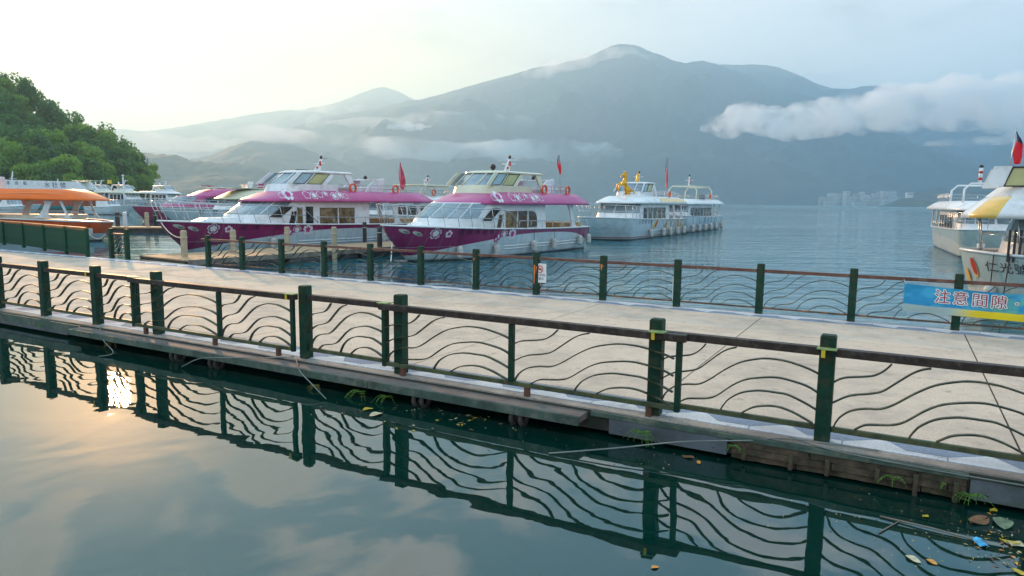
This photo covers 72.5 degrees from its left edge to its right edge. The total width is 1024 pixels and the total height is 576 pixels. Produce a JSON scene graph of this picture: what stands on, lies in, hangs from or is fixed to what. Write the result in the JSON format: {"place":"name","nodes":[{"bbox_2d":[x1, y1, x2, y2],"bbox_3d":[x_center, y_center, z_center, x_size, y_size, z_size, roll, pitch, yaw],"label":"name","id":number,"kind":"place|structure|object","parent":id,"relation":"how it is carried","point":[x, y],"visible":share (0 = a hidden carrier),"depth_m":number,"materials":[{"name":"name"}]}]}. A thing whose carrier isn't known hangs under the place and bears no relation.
{"place":"outdoors","nodes":[
{"label":"outdoors","id":0,"kind":"place"},
{"bbox_2d":[140,153,275,195],"bbox_3d":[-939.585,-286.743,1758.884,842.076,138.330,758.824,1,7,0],"label":"mountain","id":1,"kind":"structure","parent":0,"point":[184,176],"depth_m":1810.07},
{"bbox_2d":[96,87,413,159],"bbox_3d":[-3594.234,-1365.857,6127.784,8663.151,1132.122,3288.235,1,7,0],"label":"mountain","id":2,"kind":"structure","parent":0,"point":[188,142],"depth_m":6409.31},
{"bbox_2d":[200,141,396,191],"bbox_3d":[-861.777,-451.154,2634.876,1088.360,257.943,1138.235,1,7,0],"label":"mountain","id":3,"kind":"structure","parent":0,"point":[273,157],"depth_m":2787.22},
{"bbox_2d":[0,203,1023,575],"bbox_3d":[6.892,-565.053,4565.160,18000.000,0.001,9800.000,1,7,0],"label":"water","id":4,"kind":"structure","parent":0,"point":[128,461],"depth_m":7.60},
{"bbox_2d":[0,200,40,213],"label":"boat","id":5,"kind":"object","parent":4,"relation":"on","point":[15,206],"visible":0.65,"depth_m":97.40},
{"bbox_2d":[5,180,97,208],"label":"tour boat","id":6,"kind":"object","parent":4,"relation":"on","point":[34,184],"visible":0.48,"depth_m":151.38,"materials":[{"name":"white metal"}]},
{"bbox_2d":[0,177,114,240],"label":"tour boat","id":7,"kind":"object","parent":4,"relation":"on","point":[97,228],"visible":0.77,"depth_m":44.85,"materials":[{"name":"orange metal"}]},
{"bbox_2d":[94,180,110,197],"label":"tour boat","id":8,"kind":"object","parent":4,"relation":"on","point":[104,187],"visible":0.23,"depth_m":171.85,"materials":[{"name":"white metal"}]},
{"bbox_2d":[83,200,136,214],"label":"boat","id":9,"kind":"object","parent":4,"relation":"on","point":[111,207],"visible":0.73,"depth_m":111.40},
{"bbox_2d":[115,212,119,225],"bbox_3d":[-32.656,-5.002,57.843,0.394,2.550,0.394,1,7,0],"label":"dock post","id":10,"kind":"object","parent":4,"relation":"in","point":[117,218],"visible":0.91,"depth_m":57.64,"materials":[{"name":"wood"}]},
{"bbox_2d":[94,180,145,205],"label":"tour boat","id":11,"kind":"object","parent":4,"relation":"on","point":[117,194],"visible":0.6,"depth_m":167.66,"materials":[{"name":"white metal"}]},
{"bbox_2d":[122,212,127,225],"bbox_3d":[-32.723,-5.156,59.080,0.394,2.550,0.394,1,7,0],"label":"dock post","id":12,"kind":"object","parent":4,"relation":"in","point":[124,215],"visible":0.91,"depth_m":58.87,"materials":[{"name":"plastic"}]},
{"bbox_2d":[111,226,165,232],"bbox_3d":[-26.744,-4.662,57.916,13.500,0.800,2.000,0,7,-7],"label":"floating dock","id":13,"kind":"object","parent":4,"relation":"on","point":[142,229],"depth_m":56.60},
{"bbox_2d":[144,212,148,225],"bbox_3d":[-30.593,-5.064,58.546,0.394,2.550,0.394,1,7,0],"label":"dock post","id":14,"kind":"object","parent":4,"relation":"in","point":[146,215],"visible":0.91,"depth_m":58.33,"materials":[{"name":"concrete"}]},
{"bbox_2d":[139,181,181,205],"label":"tour boat","id":15,"kind":"object","parent":4,"relation":"on","point":[167,192],"visible":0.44,"depth_m":171.91,"materials":[{"name":"white metal"}]},
{"bbox_2d":[128,185,235,220],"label":"tour boat","id":16,"kind":"object","parent":4,"relation":"on","point":[208,194],"visible":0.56,"depth_m":87.64,"materials":[{"name":"white metal"}]},
{"bbox_2d":[156,182,264,220],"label":"tour boat","id":17,"kind":"object","parent":4,"relation":"on","point":[232,197],"visible":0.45,"depth_m":79.16,"materials":[{"name":"white metal"}]},
{"bbox_2d":[140,241,401,267],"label":"boat pier","id":18,"kind":"structure","parent":4,"relation":"on","point":[196,258],"depth_m":31.71,"materials":[{"name":"timber planks"}]},
{"bbox_2d":[180,230,187,256],"bbox_3d":[-13.783,-1.175,29.392,0.312,2.500,0.312,1,7,0],"label":"bollard","id":19,"kind":"object","parent":18,"relation":"attached to","point":[184,247],"visible":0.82,"depth_m":29.22,"materials":[{"name":"concrete"}]},
{"bbox_2d":[230,230,236,252],"bbox_3d":[-12.640,-1.424,31.706,0.312,2.450,0.312,1,7,0],"label":"bollard","id":20,"kind":"object","parent":18,"relation":"attached to","point":[232,237],"visible":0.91,"depth_m":31.52,"materials":[{"name":"concrete"}]},
{"bbox_2d":[284,227,289,248],"bbox_3d":[-11.078,-1.772,34.449,0.312,2.500,0.312,1,7,0],"label":"bollard","id":21,"kind":"object","parent":18,"relation":"attached to","point":[287,234],"visible":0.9,"depth_m":34.26,"materials":[{"name":"concrete"}]},
{"bbox_2d":[331,227,336,260],"bbox_3d":[-8.588,-1.681,33.762,0.312,2.550,0.312,1,7,0],"label":"bollard","id":22,"kind":"object","parent":18,"relation":"attached to","point":[334,237],"visible":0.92,"depth_m":33.60,"materials":[{"name":"concrete"}]},
{"bbox_2d":[149,156,432,252],"bbox_3d":[-12.178,-4.992,41.953,4.577,6.050,19.199,5,9,34],"label":"tour boat","id":23,"kind":"object","parent":4,"relation":"on","point":[308,206],"visible":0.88,"depth_m":39.70,"materials":[{"name":"white metal"}]},
{"bbox_2d":[344,389,365,400],"bbox_3d":[-2.335,1.600,10.436,0.387,0.131,0.327,1,7,0],"label":"fern","id":24,"kind":"object","parent":4,"relation":"on","point":[354,390],"visible":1,"depth_m":10.43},
{"bbox_2d":[362,222,366,242],"bbox_3d":[-8.708,-2.620,41.299,0.291,2.550,0.291,1,7,0],"label":"piling","id":25,"kind":"object","parent":4,"relation":"in","point":[364,227],"visible":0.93,"depth_m":41.13,"materials":[{"name":"wood"}]},
{"bbox_2d":[377,227,381,246],"bbox_3d":[-6.975,-1.991,36.819,0.312,2.450,0.312,1,7,0],"label":"piling","id":26,"kind":"object","parent":4,"relation":"in","point":[379,236],"visible":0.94,"depth_m":36.63,"materials":[{"name":"wood"}]},
{"bbox_2d":[369,175,452,217],"bbox_3d":[-9.210,-7.701,64.014,4.510,6.050,17.294,5,9,34],"label":"tour boat","id":27,"kind":"object","parent":4,"relation":"on","point":[372,209],"visible":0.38,"depth_m":61.42,"materials":[{"name":"white metal"}]},
{"bbox_2d":[376,154,590,261],"bbox_3d":[-1.140,-4.681,38.908,4.565,6.452,17.399,5,9,34],"label":"tour boat","id":28,"kind":"object","parent":4,"relation":"on","point":[496,212],"visible":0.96,"depth_m":36.79,"materials":[{"name":"white metal"}]},
{"bbox_2d":[0,249,1023,508],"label":"walkway","id":29,"kind":"structure","parent":4,"relation":"on","point":[754,441],"depth_m":11.63,"materials":[{"name":"concrete"}]},
{"bbox_2d":[0,220,89,256],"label":"barrier","id":30,"kind":"object","parent":29,"relation":"on","point":[65,239],"visible":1,"depth_m":33.07,"materials":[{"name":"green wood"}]},
{"bbox_2d":[108,228,130,259],"bbox_3d":[-16.607,-1.866,29.501,1.259,1.280,0.160,5,8,29],"label":"wave railing","id":31,"kind":"object","parent":29,"relation":"on","point":[111,239],"visible":1,"depth_m":29.50,"materials":[{"name":"metal"}]},
{"bbox_2d":[181,356,293,366],"bbox_3d":[-4.685,1.258,11.781,2.184,0.336,0.138,2,7,13],"label":"cable","id":32,"kind":"object","parent":29,"relation":"on","point":[237,357],"visible":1,"depth_m":11.68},
{"bbox_2d":[0,256,1023,461],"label":"wave railing","id":33,"kind":"object","parent":29,"relation":"on","point":[658,335],"visible":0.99,"depth_m":9.19,"materials":[{"name":"metal"}]},
{"bbox_2d":[201,235,1023,330],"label":"wave railing","id":34,"kind":"object","parent":29,"relation":"on","point":[959,281],"visible":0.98,"depth_m":18.64,"materials":[{"name":"metal"}]},
{"bbox_2d":[538,263,545,283],"bbox_3d":[0.782,-0.403,19.555,0.390,0.570,0.030,5,8,29],"label":"warning sign","id":35,"kind":"object","parent":34,"relation":"attached to","point":[541,273],"visible":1,"depth_m":19.52,"materials":[{"name":"white plastic"}]},
{"bbox_2d":[902,280,1023,321],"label":"banner","id":36,"kind":"object","parent":34,"relation":"attached to","point":[958,302],"visible":1,"depth_m":14.68,"materials":[{"name":"blue"}]},
{"bbox_2d":[623,429,655,447],"bbox_3d":[1.558,1.798,8.427,0.297,0.139,0.394,-2,8,-21],"label":"fern","id":37,"kind":"object","parent":29,"relation":"on","point":[638,431],"visible":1,"depth_m":8.42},
{"bbox_2d":[549,437,878,453],"bbox_3d":[2.206,1.830,7.952,3.577,0.356,0.219,2,7,11],"label":"cable","id":38,"kind":"object","parent":29,"relation":"on","point":[712,441],"visible":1,"depth_m":8.04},
{"bbox_2d":[789,436,1023,485],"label":"cable","id":39,"kind":"object","parent":29,"relation":"on","point":[910,465],"visible":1,"depth_m":7.16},
{"bbox_2d":[952,491,994,507],"bbox_3d":[4.549,2.082,6.883,0.325,0.109,0.230,1,7,0],"label":"fern","id":40,"kind":"object","parent":29,"relation":"on","point":[967,494],"visible":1,"depth_m":6.88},
{"bbox_2d":[576,158,686,239],"bbox_3d":[10.960,-8.011,61.198,4.888,7.851,18.089,5,8,29],"label":"tour boat","id":41,"kind":"object","parent":4,"relation":"on","point":[641,214],"visible":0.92,"depth_m":57.47,"materials":[{"name":"white metal"}]},
{"bbox_2d":[616,171,635,195],"bbox_3d":[9.623,-8.637,58.739,1.715,2.408,1.100,-2,7,-18],"label":"horse statue","id":42,"kind":"object","parent":41,"relation":"on","point":[627,189],"visible":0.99,"depth_m":58.56,"materials":[{"name":"gold metal"}]},
{"bbox_2d":[311,402,1020,571],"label":"leaf litter","id":43,"kind":"object","parent":4,"relation":"on","point":[1016,562],"visible":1,"depth_m":6.32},
{"bbox_2d":[668,174,723,232],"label":"tour boat","id":44,"kind":"object","parent":4,"relation":"on","point":[698,215],"visible":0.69,"depth_m":74.38,"materials":[{"name":"white metal"}]},
{"bbox_2d":[818,197,831,205],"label":"town building","id":45,"kind":"structure","parent":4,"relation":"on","point":[821,200],"depth_m":2619.93,"materials":[{"name":"white concrete"}]},
{"bbox_2d":[823,201,834,205],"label":"town building","id":46,"kind":"structure","parent":4,"relation":"on","point":[828,203],"depth_m":2579.61,"materials":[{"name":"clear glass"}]},
{"bbox_2d":[827,192,836,205],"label":"town building","id":47,"kind":"structure","parent":4,"relation":"on","point":[832,195],"depth_m":2640.77,"materials":[{"name":"white concrete"}]},
{"bbox_2d":[842,191,850,205],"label":"town building","id":48,"kind":"structure","parent":4,"relation":"on","point":[846,199],"depth_m":2618.14,"materials":[{"name":"white concrete"}]},
{"bbox_2d":[851,200,865,205],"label":"town building","id":49,"kind":"structure","parent":4,"relation":"on","point":[858,203],"depth_m":2579.67,"materials":[{"name":"white concrete"}]},
{"bbox_2d":[860,195,869,205],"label":"town building","id":50,"kind":"structure","parent":4,"relation":"on","point":[866,198],"depth_m":2617.04,"materials":[{"name":"white concrete"}]},
{"bbox_2d":[867,201,879,205],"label":"town building","id":51,"kind":"structure","parent":4,"relation":"on","point":[872,203],"depth_m":2579.53,"materials":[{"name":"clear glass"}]},
{"bbox_2d":[880,190,896,202],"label":"town building","id":52,"kind":"structure","parent":4,"relation":"on","point":[891,195],"depth_m":2641.00,"materials":[{"name":"white concrete"}]},
{"bbox_2d":[905,555,920,562],"bbox_3d":[3.369,2.272,5.861,0.086,0.014,0.124,1,7,0],"label":"leaf","id":53,"kind":"object","parent":4,"relation":"on","point":[914,558],"visible":1,"depth_m":5.87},
{"bbox_2d":[878,515,973,540],"bbox_3d":[3.726,2.223,6.270,0.814,0.026,0.382,6,9,36],"label":"stick","id":54,"kind":"object","parent":4,"relation":"on","point":[936,529],"visible":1,"depth_m":6.42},
{"bbox_2d":[927,165,1009,256],"bbox_3d":[30.360,-4.845,45.393,4.508,5.940,15.345,4,8,25],"label":"tour boat","id":55,"kind":"object","parent":4,"relation":"on","point":[953,231],"visible":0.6,"depth_m":41.71,"materials":[{"name":"white metal"}]},
{"bbox_2d":[968,515,988,524],"bbox_3d":[4.408,2.188,6.590,0.233,0.026,0.163,1,7,0],"label":"leaf","id":56,"kind":"object","parent":4,"relation":"on","point":[981,519],"visible":1,"depth_m":6.61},
{"bbox_2d":[973,537,988,546],"bbox_3d":[4.129,2.238,6.152,0.081,0.020,0.152,2,7,8],"label":"wrapper","id":57,"kind":"object","parent":4,"relation":"on","point":[980,542],"visible":1,"depth_m":6.15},
{"bbox_2d":[959,128,1023,294],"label":"tour boat","id":58,"kind":"object","parent":4,"relation":"on","point":[1004,199],"visible":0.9,"depth_m":18.89,"materials":[{"name":"white metal"}]},
{"bbox_2d":[993,517,1013,528],"bbox_3d":[4.608,2.193,6.551,0.183,0.030,0.260,1,7,0],"label":"leaf","id":59,"kind":"object","parent":4,"relation":"on","point":[1003,523],"visible":1,"depth_m":6.54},
{"bbox_2d":[0,0,1023,130],"label":"sky","id":60,"kind":"structure","parent":0,"point":[137,65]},
{"bbox_2d":[190,44,992,205],"bbox_3d":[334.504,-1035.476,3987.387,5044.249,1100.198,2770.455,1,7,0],"label":"mountain","id":61,"kind":"structure","parent":0,"point":[601,122],"depth_m":3641.11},
{"bbox_2d":[720,64,1023,156],"bbox_3d":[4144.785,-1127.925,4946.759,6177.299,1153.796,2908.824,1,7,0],"label":"mountain","id":62,"kind":"structure","parent":0,"point":[969,123],"depth_m":5077.33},
{"bbox_2d":[877,186,996,206],"bbox_3d":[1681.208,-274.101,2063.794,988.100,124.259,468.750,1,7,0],"label":"mountain","id":63,"kind":"structure","parent":0,"point":[925,198],"depth_m":2070.98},
{"bbox_2d":[968,138,1023,167],"bbox_3d":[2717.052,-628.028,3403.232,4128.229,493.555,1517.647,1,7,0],"label":"mountain","id":64,"kind":"structure","parent":0,"point":[1000,156],"depth_m":3732.05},
{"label":"hill","id":65,"kind":"structure","parent":0,"visible":0},
{"bbox_2d":[0,77,18,95],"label":"tree","id":66,"kind":"object","parent":65,"relation":"on","point":[4,83],"visible":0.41,"depth_m":243.78,"materials":[{"name":"green plant"}]},
{"bbox_2d":[0,122,19,143],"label":"tree","id":67,"kind":"object","parent":65,"relation":"on","point":[12,137],"visible":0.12,"depth_m":210.82,"materials":[{"name":"green plant"}]},
{"bbox_2d":[0,86,23,111],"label":"tree","id":68,"kind":"object","parent":65,"relation":"on","point":[8,100],"visible":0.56,"depth_m":235.18,"materials":[{"name":"green plant"}]},
{"bbox_2d":[0,136,24,169],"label":"tree","id":69,"kind":"object","parent":65,"relation":"on","point":[3,142],"visible":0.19,"depth_m":199.84,"materials":[{"name":"green plant"}]},
{"bbox_2d":[0,141,33,176],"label":"tree","id":70,"kind":"object","parent":65,"relation":"on","point":[12,155],"visible":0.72,"depth_m":194.60,"materials":[{"name":"green plant"}]},
{"bbox_2d":[12,94,32,116],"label":"tree","id":71,"kind":"object","parent":65,"relation":"on","point":[23,100],"visible":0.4,"depth_m":242.42,"materials":[{"name":"green plant"}]},
{"bbox_2d":[8,162,40,180],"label":"tree","id":72,"kind":"object","parent":65,"relation":"on","point":[25,170],"visible":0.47,"depth_m":190.94,"materials":[{"name":"green plant"}]},
{"bbox_2d":[6,72,43,112],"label":"tree","id":73,"kind":"object","parent":65,"relation":"on","point":[31,102],"visible":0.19,"depth_m":252.10,"materials":[{"name":"green plant"}]},
{"bbox_2d":[14,153,37,179],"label":"tree","id":74,"kind":"object","parent":65,"relation":"on","point":[30,158],"visible":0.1,"depth_m":202.12,"materials":[{"name":"green plant"}]},
{"bbox_2d":[18,76,35,109],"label":"tree","id":75,"kind":"object","parent":65,"relation":"on","point":[28,88],"visible":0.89,"depth_m":249.37,"materials":[{"name":"green plant"}]},
{"bbox_2d":[20,128,50,142],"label":"tree","id":76,"kind":"object","parent":65,"relation":"on","point":[44,129],"visible":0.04,"depth_m":216.04,"materials":[{"name":"green plant"}]},
{"bbox_2d":[24,114,50,129],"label":"tree","id":77,"kind":"object","parent":65,"relation":"on","point":[34,119],"visible":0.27,"depth_m":235.19,"materials":[{"name":"green plant"}]},
{"bbox_2d":[31,92,46,112],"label":"tree","id":78,"kind":"object","parent":65,"relation":"on","point":[38,98],"visible":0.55,"depth_m":248.29,"materials":[{"name":"green plant"}]},
{"bbox_2d":[29,162,51,180],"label":"tree","id":79,"kind":"object","parent":65,"relation":"on","point":[40,169],"visible":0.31,"depth_m":193.67,"materials":[{"name":"green plant"}]},
{"bbox_2d":[21,124,66,154],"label":"tree","id":80,"kind":"object","parent":65,"relation":"on","point":[40,140],"visible":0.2,"depth_m":207.48,"materials":[{"name":"green plant"}]},
{"bbox_2d":[29,147,62,163],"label":"tree","id":81,"kind":"object","parent":65,"relation":"on","point":[47,154],"visible":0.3,"depth_m":204.38,"materials":[{"name":"green plant"}]},
{"bbox_2d":[32,99,65,129],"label":"tree","id":82,"kind":"object","parent":65,"relation":"on","point":[49,113],"visible":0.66,"depth_m":242.70,"materials":[{"name":"green plant"}]},
{"bbox_2d":[40,161,70,180],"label":"tree","id":83,"kind":"object","parent":65,"relation":"on","point":[52,174],"visible":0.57,"depth_m":194.62,"materials":[{"name":"green plant"}]},
{"bbox_2d":[48,128,75,155],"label":"tree","id":84,"kind":"object","parent":65,"relation":"on","point":[59,137],"visible":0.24,"depth_m":216.54,"materials":[{"name":"green plant"}]},
{"bbox_2d":[49,110,80,136],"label":"tree","id":85,"kind":"object","parent":65,"relation":"on","point":[65,120],"visible":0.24,"depth_m":241.62,"materials":[{"name":"green plant"}]},
{"bbox_2d":[53,142,79,159],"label":"tree","id":86,"kind":"object","parent":65,"relation":"on","point":[70,150],"visible":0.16,"depth_m":215.28,"materials":[{"name":"green plant"}]},
{"bbox_2d":[49,153,89,181],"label":"tree","id":87,"kind":"object","parent":65,"relation":"on","point":[75,165],"visible":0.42,"depth_m":197.50,"materials":[{"name":"green plant"}]},
{"bbox_2d":[62,172,84,181],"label":"tree","id":88,"kind":"object","parent":65,"relation":"on","point":[69,177],"visible":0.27,"depth_m":192.72,"materials":[{"name":"green plant"}]},
{"bbox_2d":[68,111,84,123],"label":"tree","id":89,"kind":"object","parent":65,"relation":"on","point":[82,119],"visible":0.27,"depth_m":254.74,"materials":[{"name":"green plant"}]},
{"bbox_2d":[63,122,95,147],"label":"tree","id":90,"kind":"object","parent":65,"relation":"on","point":[68,127],"visible":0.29,"depth_m":235.42,"materials":[{"name":"green plant"}]},
{"bbox_2d":[72,140,89,155],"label":"tree","id":91,"kind":"object","parent":65,"relation":"on","point":[79,144],"visible":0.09,"depth_m":227.42,"materials":[{"name":"green plant"}]},
{"bbox_2d":[66,126,100,144],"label":"tree","id":92,"kind":"object","parent":65,"relation":"on","point":[79,136],"visible":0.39,"depth_m":233.71,"materials":[{"name":"green plant"}]},
{"bbox_2d":[76,145,104,162],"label":"tree","id":93,"kind":"object","parent":65,"relation":"on","point":[92,152],"visible":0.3,"depth_m":219.31,"materials":[{"name":"green plant"}]},
{"bbox_2d":[80,168,101,188],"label":"tree","id":94,"kind":"object","parent":65,"relation":"on","point":[94,174],"visible":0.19,"depth_m":202.69,"materials":[{"name":"green plant"}]},
{"bbox_2d":[77,154,109,184],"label":"tree","id":95,"kind":"object","parent":65,"relation":"on","point":[89,164],"visible":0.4,"depth_m":204.34,"materials":[{"name":"green plant"}]},
{"bbox_2d":[90,158,110,189],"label":"tree","id":96,"kind":"object","parent":65,"relation":"on","point":[105,172],"visible":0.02,"depth_m":211.78,"materials":[{"name":"green plant"}]},
{"bbox_2d":[87,132,115,163],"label":"tree","id":97,"kind":"object","parent":65,"relation":"on","point":[109,155],"visible":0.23,"depth_m":234.46,"materials":[{"name":"green plant"}]},
{"bbox_2d":[94,159,119,185],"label":"tree","id":98,"kind":"object","parent":65,"relation":"on","point":[109,168],"visible":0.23,"depth_m":218.43,"materials":[{"name":"green plant"}]},
{"bbox_2d":[96,121,117,141],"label":"tree","id":99,"kind":"object","parent":65,"relation":"on","point":[101,126],"visible":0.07,"depth_m":252.14,"materials":[{"name":"green plant"}]},
{"bbox_2d":[96,130,118,150],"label":"tree","id":100,"kind":"object","parent":65,"relation":"on","point":[110,146],"visible":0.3,"depth_m":245.53,"materials":[{"name":"green plant"}]},
{"bbox_2d":[96,129,118,145],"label":"tree","id":101,"kind":"object","parent":65,"relation":"on","point":[115,137],"visible":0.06,"depth_m":250.22,"materials":[{"name":"green plant"}]},
{"bbox_2d":[109,147,137,171],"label":"tree","id":102,"kind":"object","parent":65,"relation":"on","point":[124,154],"visible":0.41,"depth_m":235.35,"materials":[{"name":"green plant"}]},
{"bbox_2d":[110,158,137,190],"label":"tree","id":103,"kind":"object","parent":65,"relation":"on","point":[122,166],"visible":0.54,"depth_m":228.03,"materials":[{"name":"green plant"}]},
{"bbox_2d":[115,175,137,189],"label":"tree","id":104,"kind":"object","parent":65,"relation":"on","point":[130,182],"visible":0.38,"depth_m":225.82,"materials":[{"name":"green plant"}]},
{"bbox_2d":[110,140,144,174],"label":"tree","id":105,"kind":"object","parent":65,"relation":"on","point":[122,144],"visible":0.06,"depth_m":243.50,"materials":[{"name":"green plant"}]},
{"bbox_2d":[116,135,139,152],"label":"tree","id":106,"kind":"object","parent":65,"relation":"on","point":[123,141],"visible":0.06,"depth_m":254.20,"materials":[{"name":"green plant"}]},
{"bbox_2d":[129,148,143,172],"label":"tree","id":107,"kind":"object","parent":65,"relation":"on","point":[133,153],"visible":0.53,"depth_m":242.60,"materials":[{"name":"green plant"}]},
{"bbox_2d":[135,173,147,197],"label":"tree","id":108,"kind":"object","parent":65,"relation":"on","point":[141,177],"visible":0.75,"depth_m":237.95,"materials":[{"name":"green plant"}]},
{"bbox_2d":[135,152,149,173],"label":"tree","id":109,"kind":"object","parent":65,"relation":"on","point":[143,159],"visible":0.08,"depth_m":253.42,"materials":[{"name":"green plant"}]},
{"bbox_2d":[139,178,154,197],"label":"tree","id":110,"kind":"object","parent":65,"relation":"on","point":[149,184],"visible":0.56,"depth_m":238.41,"materials":[{"name":"green plant"}]},
{"bbox_2d":[140,167,154,182],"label":"tree","id":111,"kind":"object","parent":65,"relation":"on","point":[148,172],"visible":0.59,"depth_m":245.88,"materials":[{"name":"green plant"}]},
{"bbox_2d":[145,163,160,178],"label":"tree","id":112,"kind":"object","parent":65,"relation":"on","point":[151,166],"visible":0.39,"depth_m":255.02,"materials":[{"name":"green plant"}]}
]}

